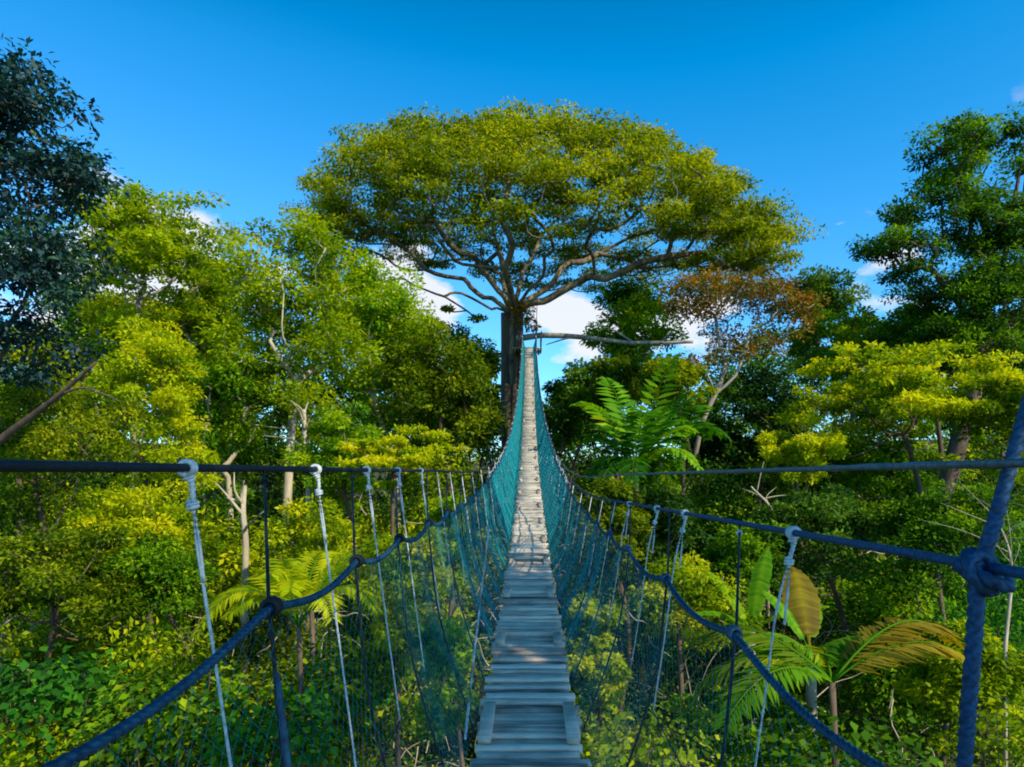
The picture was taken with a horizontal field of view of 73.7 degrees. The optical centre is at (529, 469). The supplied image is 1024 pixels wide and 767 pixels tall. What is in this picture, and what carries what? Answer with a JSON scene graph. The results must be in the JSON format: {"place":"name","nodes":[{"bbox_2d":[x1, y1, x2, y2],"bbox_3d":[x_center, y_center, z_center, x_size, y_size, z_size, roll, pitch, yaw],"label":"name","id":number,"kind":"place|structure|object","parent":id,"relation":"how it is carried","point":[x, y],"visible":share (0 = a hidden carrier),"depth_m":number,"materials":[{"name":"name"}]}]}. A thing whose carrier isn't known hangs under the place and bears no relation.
{"place":"outdoors","nodes":[
{"label":"outdoors","id":0,"kind":"place"},
{"bbox_2d":[0,439,1022,766],"bbox_3d":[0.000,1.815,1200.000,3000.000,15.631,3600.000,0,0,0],"label":"ground","id":1,"kind":"structure","parent":0,"point":[628,699],"depth_m":24.99,"materials":[{"name":"green plant"}]},
{"bbox_2d":[0,324,91,656],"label":"forest tree","id":2,"kind":"object","parent":1,"relation":"on","point":[16,355],"visible":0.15,"depth_m":30.13,"materials":[{"name":"green plant"}]},
{"bbox_2d":[0,625,124,751],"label":"understorey shrub","id":3,"kind":"object","parent":1,"relation":"on","point":[40,655],"visible":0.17,"depth_m":17.29,"materials":[{"name":"green plant"}]},
{"bbox_2d":[0,31,133,444],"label":"broadleaf tree","id":4,"kind":"object","parent":1,"relation":"on","point":[50,254],"visible":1,"depth_m":14.09,"materials":[{"name":"green plant"}]},
{"bbox_2d":[13,590,120,707],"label":"understorey shrub","id":5,"kind":"object","parent":1,"relation":"on","point":[62,617],"visible":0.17,"depth_m":22.14,"materials":[{"name":"green plant"}]},
{"bbox_2d":[0,628,142,764],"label":"broadleaf plant","id":6,"kind":"object","parent":1,"relation":"on","point":[64,693],"visible":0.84,"depth_m":12.60,"materials":[{"name":"green plant"}]},
{"bbox_2d":[0,702,142,766],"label":"understorey shrub","id":7,"kind":"object","parent":1,"relation":"on","point":[14,756],"visible":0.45,"depth_m":12.72,"materials":[{"name":"green plant"}]},
{"bbox_2d":[0,363,154,727],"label":"forest tree","id":8,"kind":"object","parent":1,"relation":"on","point":[36,446],"visible":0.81,"depth_m":18.68,"materials":[{"name":"green plant"}]},
{"bbox_2d":[31,274,148,523],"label":"forest tree","id":9,"kind":"object","parent":1,"relation":"on","point":[73,318],"visible":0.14,"depth_m":43.68,"materials":[{"name":"green plant"}]},
{"bbox_2d":[0,521,185,724],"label":"forest tree","id":10,"kind":"object","parent":1,"relation":"on","point":[61,577],"visible":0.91,"depth_m":15.56,"materials":[{"name":"green plant"}]},
{"bbox_2d":[60,483,197,762],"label":"forest tree","id":11,"kind":"object","parent":1,"relation":"on","point":[161,517],"visible":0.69,"depth_m":19.46,"materials":[{"name":"green plant"}]},
{"bbox_2d":[56,288,209,492],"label":"forest tree","id":12,"kind":"object","parent":1,"relation":"on","point":[103,299],"visible":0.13,"depth_m":39.43,"materials":[{"name":"green plant"}]},
{"bbox_2d":[80,313,223,662],"bbox_3d":[-13.273,1.823,24.040,4.685,14.591,3.901,0,0,0],"label":"forest tree","id":13,"kind":"object","parent":1,"relation":"on","point":[168,400],"visible":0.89,"depth_m":23.66,"materials":[{"name":"green plant"}]},
{"bbox_2d":[55,179,252,619],"bbox_3d":[-18.230,-2.455,32.802,9.210,23.210,7.823,0,0,0],"label":"forest tree","id":14,"kind":"object","parent":1,"relation":"on","point":[156,246],"visible":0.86,"depth_m":32.07,"materials":[{"name":"green plant"}]},
{"bbox_2d":[58,652,257,766],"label":"broadleaf plant","id":15,"kind":"object","parent":1,"relation":"on","point":[107,716],"visible":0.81,"depth_m":10.98,"materials":[{"name":"green plant"}]},
{"bbox_2d":[99,527,222,764],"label":"forest tree","id":16,"kind":"object","parent":1,"relation":"on","point":[185,575],"visible":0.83,"depth_m":16.56,"materials":[{"name":"green plant"}]},
{"bbox_2d":[83,611,246,766],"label":"understorey shrub","id":17,"kind":"object","parent":1,"relation":"on","point":[152,654],"visible":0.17,"depth_m":14.60,"materials":[{"name":"green plant"}]},
{"bbox_2d":[77,648,307,766],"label":"understorey shrub","id":18,"kind":"object","parent":1,"relation":"on","point":[181,663],"visible":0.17,"depth_m":13.10,"materials":[{"name":"green plant"}]},
{"bbox_2d":[152,242,264,528],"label":"forest tree","id":19,"kind":"object","parent":1,"relation":"on","point":[187,320],"visible":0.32,"depth_m":38.10,"materials":[{"name":"green plant"}]},
{"bbox_2d":[175,351,244,520],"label":"forest tree","id":20,"kind":"object","parent":1,"relation":"on","point":[214,403],"visible":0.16,"depth_m":32.62,"materials":[{"name":"green plant"}]},
{"bbox_2d":[151,554,270,679],"bbox_3d":[-9.976,5.848,21.643,3.762,6.356,4.530,0,0,-20],"label":"understorey shrub","id":21,"kind":"object","parent":1,"relation":"on","point":[226,634],"visible":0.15,"depth_m":20.97,"materials":[{"name":"green plant"}]},
{"bbox_2d":[151,499,293,677],"bbox_3d":[-10.090,4.992,22.603,4.366,8.033,5.453,0,0,8],"label":"understorey shrub","id":22,"kind":"object","parent":1,"relation":"on","point":[226,546],"visible":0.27,"depth_m":21.94,"materials":[{"name":"green plant"}]},
{"bbox_2d":[195,218,256,517],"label":"forest tree","id":23,"kind":"object","parent":1,"relation":"on","point":[232,230],"visible":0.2,"depth_m":43.73,"materials":[{"name":"green plant"}]},
{"bbox_2d":[177,355,284,530],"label":"forest tree","id":24,"kind":"object","parent":1,"relation":"on","point":[225,385],"visible":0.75,"depth_m":28.65,"materials":[{"name":"green plant"}]},
{"bbox_2d":[215,472,263,754],"bbox_3d":[-8.837,4.474,20.552,1.063,8.984,2.523,0,0,-36],"label":"bare trunk","id":25,"kind":"object","parent":1,"relation":"on","point":[241,499],"visible":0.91,"depth_m":20.91,"materials":[{"name":"brown plant"}]},
{"bbox_2d":[187,670,349,766],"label":"broadleaf plant","id":26,"kind":"object","parent":1,"relation":"on","point":[251,741],"visible":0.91,"depth_m":10.67,"materials":[{"name":"green plant"}]},
{"bbox_2d":[189,202,382,634],"bbox_3d":[-10.237,-1.223,29.960,7.364,20.661,7.855,0,0,0],"label":"forest tree","id":27,"kind":"object","parent":1,"relation":"on","point":[308,340],"visible":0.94,"depth_m":28.81,"materials":[{"name":"green plant"}]},
{"bbox_2d":[190,544,386,766],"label":"palm","id":28,"kind":"object","parent":1,"relation":"on","point":[294,583],"visible":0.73,"depth_m":12.58,"materials":[{"name":"green plant"}]},
{"bbox_2d":[262,401,314,633],"bbox_3d":[-9.163,3.078,26.198,2.488,11.346,1.094,0,0,42],"label":"bare trunk","id":29,"kind":"object","parent":1,"relation":"on","point":[305,424],"visible":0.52,"depth_m":25.90,"materials":[{"name":"beige plant"}]},
{"bbox_2d":[245,613,342,691],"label":"understorey shrub","id":30,"kind":"object","parent":1,"relation":"on","point":[289,644],"visible":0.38,"depth_m":21.10,"materials":[{"name":"green plant"}]},
{"bbox_2d":[251,492,359,663],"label":"forest tree","id":31,"kind":"object","parent":1,"relation":"on","point":[308,529],"visible":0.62,"depth_m":18.66,"materials":[{"name":"green plant"}]},
{"bbox_2d":[221,628,421,766],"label":"understorey shrub","id":32,"kind":"object","parent":1,"relation":"on","point":[360,740],"visible":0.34,"depth_m":13.61,"materials":[{"name":"green plant"}]},
{"bbox_2d":[278,399,384,646],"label":"forest tree","id":33,"kind":"object","parent":1,"relation":"on","point":[335,426],"visible":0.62,"depth_m":24.48,"materials":[{"name":"green plant"}]},
{"bbox_2d":[285,349,386,516],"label":"distant tree","id":34,"kind":"object","parent":1,"relation":"on","point":[329,394],"visible":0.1,"depth_m":62.73,"materials":[{"name":"green plant"}]},
{"bbox_2d":[273,617,413,766],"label":"broadleaf plant","id":35,"kind":"object","parent":1,"relation":"on","point":[336,696],"visible":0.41,"depth_m":13.40,"materials":[{"name":"green plant"}]},
{"bbox_2d":[343,515,407,608],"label":"understorey shrub","id":36,"kind":"object","parent":1,"relation":"on","point":[370,533],"visible":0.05,"depth_m":30.42,"materials":[{"name":"green plant"}]},
{"bbox_2d":[315,247,437,634],"bbox_3d":[-7.640,-0.924,34.049,6.418,19.787,5.354,0,0,0],"label":"forest tree","id":37,"kind":"object","parent":1,"relation":"on","point":[382,314],"visible":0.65,"depth_m":33.26,"materials":[{"name":"green plant"}]},
{"bbox_2d":[339,369,437,488],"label":"distant tree","id":38,"kind":"object","parent":1,"relation":"on","point":[365,421],"visible":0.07,"depth_m":60.53,"materials":[{"name":"green plant"}]},
{"bbox_2d":[354,303,446,532],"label":"forest tree","id":39,"kind":"object","parent":1,"relation":"on","point":[369,397],"visible":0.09,"depth_m":39.49,"materials":[{"name":"green plant"}]},
{"bbox_2d":[334,422,471,739],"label":"forest tree","id":40,"kind":"object","parent":1,"relation":"on","point":[408,457],"visible":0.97,"depth_m":21.65,"materials":[{"name":"green plant"}]},
{"bbox_2d":[349,532,457,766],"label":"forest tree","id":41,"kind":"object","parent":1,"relation":"on","point":[398,648],"visible":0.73,"depth_m":13.19,"materials":[{"name":"green plant"}]},
{"bbox_2d":[359,501,492,687],"bbox_3d":[-3.605,4.841,25.021,4.756,7.658,5.941,0,0,7],"label":"understorey shrub","id":42,"kind":"object","parent":1,"relation":"on","point":[414,526],"visible":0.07,"depth_m":24.20,"materials":[{"name":"green plant"}]},
{"bbox_2d":[365,316,512,615],"bbox_3d":[-4.455,0.948,33.123,6.571,16.304,6.325,0,0,-29],"label":"forest tree","id":43,"kind":"object","parent":1,"relation":"on","point":[441,387],"visible":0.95,"depth_m":32.11,"materials":[{"name":"green plant"}]},
{"bbox_2d":[410,615,481,766],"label":"forest tree","id":44,"kind":"object","parent":1,"relation":"on","point":[418,709],"visible":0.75,"depth_m":11.21,"materials":[{"name":"green plant"}]},
{"bbox_2d":[419,491,493,766],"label":"forest tree","id":45,"kind":"object","parent":1,"relation":"on","point":[435,511],"visible":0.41,"depth_m":19.71,"materials":[{"name":"green plant"}]},
{"bbox_2d":[439,321,500,493],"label":"forest tree","id":46,"kind":"object","parent":1,"relation":"on","point":[458,334],"visible":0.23,"depth_m":59.28,"materials":[{"name":"green plant"}]},
{"bbox_2d":[443,401,501,495],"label":"distant tree","id":47,"kind":"object","parent":1,"relation":"on","point":[493,452],"visible":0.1,"depth_m":64.99,"materials":[{"name":"green plant"}]},
{"bbox_2d":[460,349,500,494],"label":"forest tree","id":48,"kind":"object","parent":1,"relation":"on","point":[493,361],"visible":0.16,"depth_m":56.55,"materials":[{"name":"green plant"}]},
{"bbox_2d":[0,414,1023,766],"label":"undergrowth","id":49,"kind":"object","parent":1,"relation":"on","point":[608,598],"visible":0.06,"depth_m":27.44,"materials":[{"name":"green plant"}]},
{"bbox_2d":[0,483,1023,766],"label":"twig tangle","id":50,"kind":"object","parent":1,"relation":"on","point":[564,637],"visible":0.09,"depth_m":20.45,"materials":[{"name":"brown plant"}]},
{"bbox_2d":[278,95,828,545],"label":"giant tree","id":51,"kind":"object","parent":1,"relation":"on","point":[429,160],"visible":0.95,"depth_m":44.41,"materials":[{"name":"green plant"}]},
{"bbox_2d":[0,294,1023,766],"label":"rope bridge","id":52,"kind":"structure","parent":51,"relation":"attached to","point":[528,714],"depth_m":3.73,"materials":[{"name":"blue fabric"}]},
{"bbox_2d":[542,376,590,517],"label":"forest tree","id":53,"kind":"object","parent":1,"relation":"on","point":[556,395],"visible":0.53,"depth_m":51.41,"materials":[{"name":"green plant"}]},
{"bbox_2d":[535,378,603,505],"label":"distant tree","id":54,"kind":"object","parent":1,"relation":"on","point":[553,430],"visible":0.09,"depth_m":66.44,"materials":[{"name":"green plant"}]},
{"bbox_2d":[544,357,627,567],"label":"forest tree","id":55,"kind":"object","parent":1,"relation":"on","point":[576,376],"visible":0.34,"depth_m":45.95,"materials":[{"name":"green plant"}]},
{"bbox_2d":[561,591,635,766],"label":"forest tree","id":56,"kind":"object","parent":1,"relation":"on","point":[614,667],"visible":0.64,"depth_m":12.69,"materials":[{"name":"green plant"}]},
{"bbox_2d":[560,402,638,484],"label":"distant tree","id":57,"kind":"object","parent":1,"relation":"on","point":[605,449],"visible":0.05,"depth_m":69.27,"materials":[{"name":"green plant"}]},
{"bbox_2d":[568,354,648,594],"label":"forest tree","id":58,"kind":"object","parent":1,"relation":"on","point":[625,377],"visible":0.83,"depth_m":36.69,"materials":[{"name":"green plant"}]},
{"bbox_2d":[564,475,653,731],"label":"forest tree","id":59,"kind":"object","parent":1,"relation":"on","point":[637,532],"visible":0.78,"depth_m":21.72,"materials":[{"name":"green plant"}]},
{"bbox_2d":[578,274,689,472],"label":"forest tree","id":60,"kind":"object","parent":1,"relation":"on","point":[634,307],"visible":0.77,"depth_m":55.62,"materials":[{"name":"green plant"}]},
{"bbox_2d":[569,353,710,708],"bbox_3d":[3.858,2.453,24.063,4.892,12.309,4.542,0,0,24],"label":"palm","id":61,"kind":"object","parent":1,"relation":"on","point":[647,453],"visible":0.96,"depth_m":23.61,"materials":[{"name":"green plant"}]},
{"bbox_2d":[581,686,719,766],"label":"broadleaf plant","id":62,"kind":"object","parent":1,"relation":"on","point":[662,747],"visible":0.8,"depth_m":10.78,"materials":[{"name":"green plant"}]},
{"bbox_2d":[622,478,696,709],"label":"forest tree","id":63,"kind":"object","parent":1,"relation":"on","point":[669,499],"visible":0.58,"depth_m":23.65,"materials":[{"name":"green plant"}]},
{"bbox_2d":[630,598,718,704],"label":"understorey shrub","id":64,"kind":"object","parent":1,"relation":"on","point":[672,640],"visible":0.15,"depth_m":24.03,"materials":[{"name":"green plant"}]},
{"bbox_2d":[635,356,720,509],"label":"forest tree","id":65,"kind":"object","parent":1,"relation":"on","point":[690,373],"visible":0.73,"depth_m":30.51,"materials":[{"name":"green plant"}]},
{"bbox_2d":[634,402,731,673],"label":"palm","id":66,"kind":"object","parent":1,"relation":"on","point":[701,426],"visible":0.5,"depth_m":28.46,"materials":[{"name":"green plant"}]},
{"bbox_2d":[621,550,747,765],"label":"forest tree","id":67,"kind":"object","parent":1,"relation":"on","point":[696,593],"visible":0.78,"depth_m":15.56,"materials":[{"name":"green plant"}]},
{"bbox_2d":[646,454,763,674],"bbox_3d":[7.742,4.115,29.363,6.077,9.609,5.633,0,0,-24],"label":"understorey shrub","id":68,"kind":"object","parent":1,"relation":"on","point":[701,499],"visible":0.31,"depth_m":28.81,"materials":[{"name":"green plant"}]},
{"bbox_2d":[666,349,770,477],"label":"distant tree","id":69,"kind":"object","parent":1,"relation":"on","point":[719,398],"visible":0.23,"depth_m":60.92,"materials":[{"name":"green plant"}]},
{"bbox_2d":[678,420,766,495],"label":"forest tree","id":70,"kind":"object","parent":1,"relation":"on","point":[703,451],"visible":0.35,"depth_m":37.48,"materials":[{"name":"green plant"}]},
{"bbox_2d":[656,263,831,660],"bbox_3d":[9.917,-0.168,32.458,8.428,18.625,7.112,0,0,16],"label":"broadleaf tree","id":71,"kind":"object","parent":1,"relation":"on","point":[759,289],"visible":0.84,"depth_m":32.26,"materials":[{"name":"brown plant"}]},
{"bbox_2d":[666,680,824,766],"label":"plant","id":72,"kind":"object","parent":1,"relation":"on","point":[742,755],"visible":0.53,"depth_m":11.42,"materials":[{"name":"green plant"}]},
{"bbox_2d":[713,615,805,695],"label":"understorey shrub","id":73,"kind":"object","parent":1,"relation":"on","point":[768,629],"visible":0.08,"depth_m":21.60,"materials":[{"name":"green plant"}]},
{"bbox_2d":[702,518,819,682],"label":"forest tree","id":74,"kind":"object","parent":1,"relation":"on","point":[724,557],"visible":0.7,"depth_m":17.51,"materials":[{"name":"green plant"}]},
{"bbox_2d":[696,548,829,723],"bbox_3d":[4.890,5.350,15.108,3.027,7.042,1.464,0,0,0],"label":"banana plant","id":75,"kind":"object","parent":1,"relation":"on","point":[761,575],"visible":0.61,"depth_m":15.33,"materials":[{"name":"green plant"}]},
{"bbox_2d":[717,323,808,433],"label":"distant tree","id":76,"kind":"object","parent":1,"relation":"on","point":[790,377],"visible":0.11,"depth_m":68.93,"materials":[{"name":"green plant"}]},
{"bbox_2d":[703,356,834,512],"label":"forest tree","id":77,"kind":"object","parent":1,"relation":"on","point":[763,409],"visible":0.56,"depth_m":35.52,"materials":[{"name":"green plant"}]},
{"bbox_2d":[754,430,849,695],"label":"forest tree","id":78,"kind":"object","parent":1,"relation":"on","point":[800,450],"visible":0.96,"depth_m":25.50,"materials":[{"name":"green plant"}]},
{"bbox_2d":[742,567,899,761],"bbox_3d":[5.053,5.332,12.664,2.695,6.764,2.104,0,0,0],"label":"banana plant","id":79,"kind":"object","parent":1,"relation":"on","point":[804,616],"visible":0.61,"depth_m":12.89,"materials":[{"name":"green plant"}]},
{"bbox_2d":[746,481,903,759],"bbox_3d":[8.629,4.501,20.189,4.195,8.292,4.255,0,0,-23],"label":"forest tree","id":80,"kind":"object","parent":1,"relation":"on","point":[848,526],"visible":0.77,"depth_m":19.24,"materials":[{"name":"green plant"}]},
{"bbox_2d":[777,263,875,424],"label":"forest tree","id":81,"kind":"object","parent":1,"relation":"on","point":[820,281],"visible":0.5,"depth_m":48.69,"materials":[{"name":"green plant"}]},
{"bbox_2d":[781,550,876,691],"bbox_3d":[12.355,6.355,28.193,4.404,6.130,4.880,0,0,24],"label":"understorey shrub","id":82,"kind":"object","parent":1,"relation":"on","point":[833,603],"visible":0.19,"depth_m":27.18,"materials":[{"name":"green plant"}]},
{"bbox_2d":[691,617,981,766],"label":"palm","id":83,"kind":"object","parent":1,"relation":"on","point":[881,653],"visible":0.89,"depth_m":10.53,"materials":[{"name":"green plant"}]},
{"bbox_2d":[748,694,946,766],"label":"broadleaf plant","id":84,"kind":"object","parent":1,"relation":"on","point":[855,739],"visible":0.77,"depth_m":10.42,"materials":[{"name":"green plant"}]},
{"bbox_2d":[784,304,927,479],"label":"forest tree","id":85,"kind":"object","parent":1,"relation":"on","point":[858,327],"visible":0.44,"depth_m":41.64,"materials":[{"name":"green plant"}]},
{"bbox_2d":[782,424,944,677],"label":"forest tree","id":86,"kind":"object","parent":1,"relation":"on","point":[858,483],"visible":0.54,"depth_m":28.67,"materials":[{"name":"green plant"}]},
{"bbox_2d":[836,612,942,761],"bbox_3d":[10.027,6.180,19.026,3.418,4.837,3.168,0,0,-30],"label":"understorey shrub","id":87,"kind":"object","parent":1,"relation":"on","point":[920,709],"visible":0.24,"depth_m":18.71,"materials":[{"name":"green plant"}]},
{"bbox_2d":[771,338,1023,497],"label":"forest tree","id":88,"kind":"object","parent":1,"relation":"on","point":[907,383],"visible":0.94,"depth_m":26.13,"materials":[{"name":"green plant"}]},
{"bbox_2d":[855,376,957,492],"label":"distant tree","id":89,"kind":"object","parent":1,"relation":"on","point":[928,423],"visible":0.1,"depth_m":59.64,"materials":[{"name":"green plant"}]},
{"bbox_2d":[829,567,985,766],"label":"understorey shrub","id":90,"kind":"object","parent":1,"relation":"on","point":[890,604],"visible":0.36,"depth_m":18.18,"materials":[{"name":"green plant"}]},
{"bbox_2d":[873,298,969,470],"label":"forest tree","id":91,"kind":"object","parent":1,"relation":"on","point":[911,310],"visible":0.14,"depth_m":39.07,"materials":[{"name":"green plant"}]},
{"bbox_2d":[824,535,1023,745],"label":"understorey shrub","id":92,"kind":"object","parent":1,"relation":"on","point":[861,590],"visible":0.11,"depth_m":21.57,"materials":[{"name":"green plant"}]},
{"bbox_2d":[844,101,1023,512],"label":"broadleaf tree","id":93,"kind":"object","parent":1,"relation":"on","point":[985,288],"visible":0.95,"depth_m":34.62,"materials":[{"name":"green plant"}]},
{"bbox_2d":[861,479,1023,765],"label":"forest tree","id":94,"kind":"object","parent":1,"relation":"on","point":[910,527],"visible":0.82,"depth_m":17.49,"materials":[{"name":"green plant"}]},
{"bbox_2d":[889,616,1023,766],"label":"forest tree","id":95,"kind":"object","parent":1,"relation":"on","point":[922,681],"visible":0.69,"depth_m":12.20,"materials":[{"name":"green plant"}]},
{"bbox_2d":[911,584,1023,764],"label":"understorey shrub","id":96,"kind":"object","parent":1,"relation":"on","point":[996,626],"visible":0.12,"depth_m":17.30,"materials":[{"name":"green plant"}]},
{"bbox_2d":[919,484,1023,766],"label":"bare trunk","id":97,"kind":"object","parent":1,"relation":"on","point":[1005,642],"visible":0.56,"depth_m":12.18,"materials":[{"name":"grey plant"}]},
{"bbox_2d":[920,576,1023,746],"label":"understorey shrub","id":98,"kind":"object","parent":1,"relation":"on","point":[964,597],"visible":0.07,"depth_m":20.48,"materials":[{"name":"green plant"}]},
{"bbox_2d":[932,373,1023,721],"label":"forest tree","id":99,"kind":"object","parent":1,"relation":"on","point":[1006,410],"visible":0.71,"depth_m":23.68,"materials":[{"name":"green plant"}]},
{"bbox_2d":[937,646,1023,766],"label":"broadleaf plant","id":100,"kind":"object","parent":1,"relation":"on","point":[982,725],"visible":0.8,"depth_m":10.47,"materials":[{"name":"green plant"}]},
{"bbox_2d":[940,515,1023,737],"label":"understorey shrub","id":101,"kind":"object","parent":1,"relation":"on","point":[1019,560],"visible":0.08,"depth_m":22.64,"materials":[{"name":"green plant"}]},
{"bbox_2d":[0,0,1023,461],"label":"sky","id":102,"kind":"structure","parent":0,"point":[818,100],"materials":[{"name":"blue"}]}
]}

